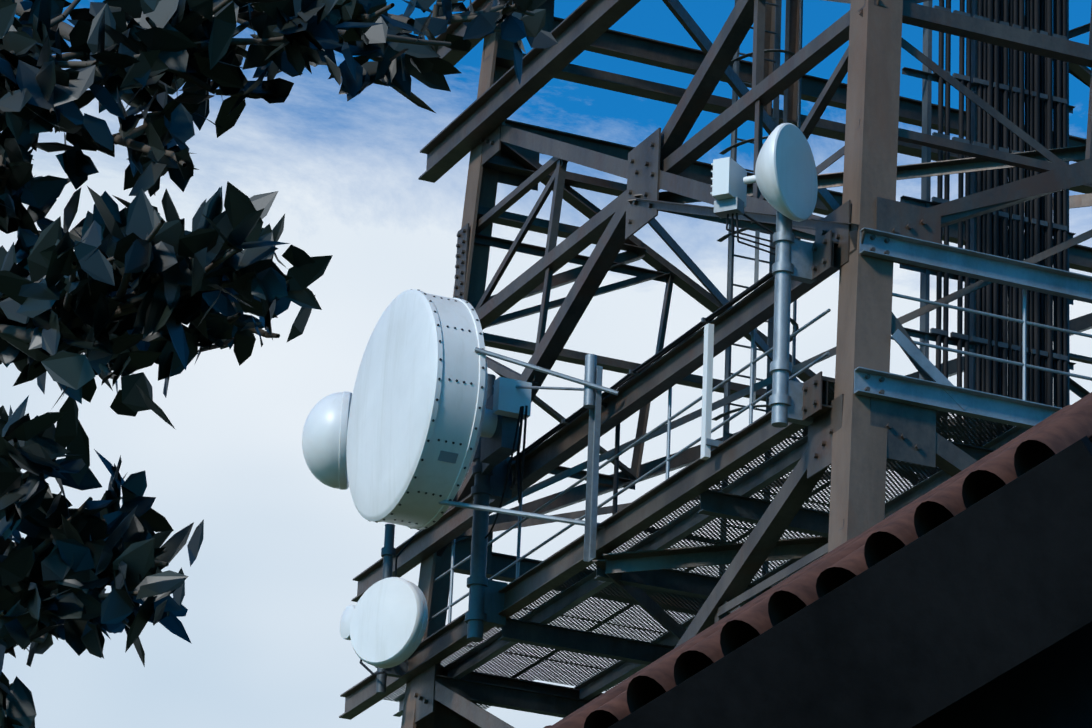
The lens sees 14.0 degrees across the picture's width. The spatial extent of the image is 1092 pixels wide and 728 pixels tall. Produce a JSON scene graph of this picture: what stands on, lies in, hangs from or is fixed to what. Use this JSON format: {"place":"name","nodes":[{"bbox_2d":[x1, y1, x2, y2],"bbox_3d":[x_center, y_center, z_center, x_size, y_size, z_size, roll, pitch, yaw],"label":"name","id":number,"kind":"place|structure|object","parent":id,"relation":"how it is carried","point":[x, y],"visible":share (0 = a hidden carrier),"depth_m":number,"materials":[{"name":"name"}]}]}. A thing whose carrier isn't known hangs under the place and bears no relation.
{"place":"outdoors","nodes":[
{"label":"outdoors","id":0,"kind":"place"},
{"bbox_2d":[0,0,557,727],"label":"tree","id":1,"kind":"object","parent":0,"point":[36,86],"depth_m":5.85,"materials":[{"name":"green plant"}]},
{"bbox_2d":[0,0,1091,727],"label":"sky","id":2,"kind":"structure","parent":0,"point":[269,586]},
{"bbox_2d":[401,0,902,727],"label":"tower legs","id":3,"kind":"object","parent":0,"point":[863,340],"depth_m":33.66,"materials":[{"name":"metal"}]},
{"bbox_2d":[376,0,1091,717],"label":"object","id":4,"kind":"object","parent":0,"point":[793,261],"depth_m":36.93,"materials":[{"name":"grey metal"}]},
{"bbox_2d":[912,621,1091,727],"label":"shed walls","id":5,"kind":"structure","parent":0,"point":[1050,686],"depth_m":8.53,"materials":[{"name":"black"}]},
{"bbox_2d":[544,392,1091,727],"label":"shed roof","id":6,"kind":"structure","parent":5,"relation":"on","point":[986,475],"depth_m":8.62,"materials":[{"name":"brown tile"}]},
{"bbox_2d":[608,435,1091,727],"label":"fascia board","id":7,"kind":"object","parent":6,"relation":"attached to","point":[978,594],"depth_m":8.40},
{"label":"ground","id":8,"kind":"structure","parent":0,"visible":0},
{"bbox_2d":[339,0,1091,727],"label":"steel framework","id":9,"kind":"object","parent":8,"relation":"on","point":[683,176],"visible":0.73,"depth_m":38.10,"materials":[{"name":"grey metal"}]},
{"bbox_2d":[302,123,817,667],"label":"antennas","id":10,"kind":"object","parent":9,"relation":"attached to","point":[368,445],"visible":1,"depth_m":37.31,"materials":[{"name":"white plastic"}]},
{"bbox_2d":[376,289,483,529],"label":"rivets","id":11,"kind":"object","parent":10,"relation":"on","point":[433,420],"visible":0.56,"depth_m":37.02,"materials":[{"name":"grey metal"}]},
{"bbox_2d":[438,451,457,462],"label":"dish labels","id":12,"kind":"object","parent":10,"relation":"attached to","point":[446,456],"visible":1,"depth_m":36.89,"materials":[{"name":"grey plastic"}]},
{"bbox_2d":[493,157,746,419],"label":"radio units","id":13,"kind":"object","parent":9,"relation":"attached to","point":[509,397],"visible":0.83,"depth_m":33.97,"materials":[{"name":"grey metal"}]},
{"bbox_2d":[413,139,926,703],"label":"bolts","id":14,"kind":"object","parent":9,"relation":"attached to","point":[813,267],"visible":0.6,"depth_m":33.59,"materials":[{"name":"grey metal"}]},
{"bbox_2d":[383,383,1014,709],"bbox_3d":[4.155,2.334,38.740,8.540,0.001,9.890,11,-23,-22],"label":"platform grating","id":15,"kind":"object","parent":9,"relation":"on","point":[706,571],"visible":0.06,"depth_m":38.23,"materials":[{"name":"grey metal"}]},
{"bbox_2d":[359,0,1067,674],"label":"feeder cables","id":16,"kind":"object","parent":9,"relation":"attached to","point":[1039,120],"visible":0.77,"depth_m":39.26,"materials":[{"name":"black plastic"}]}
]}

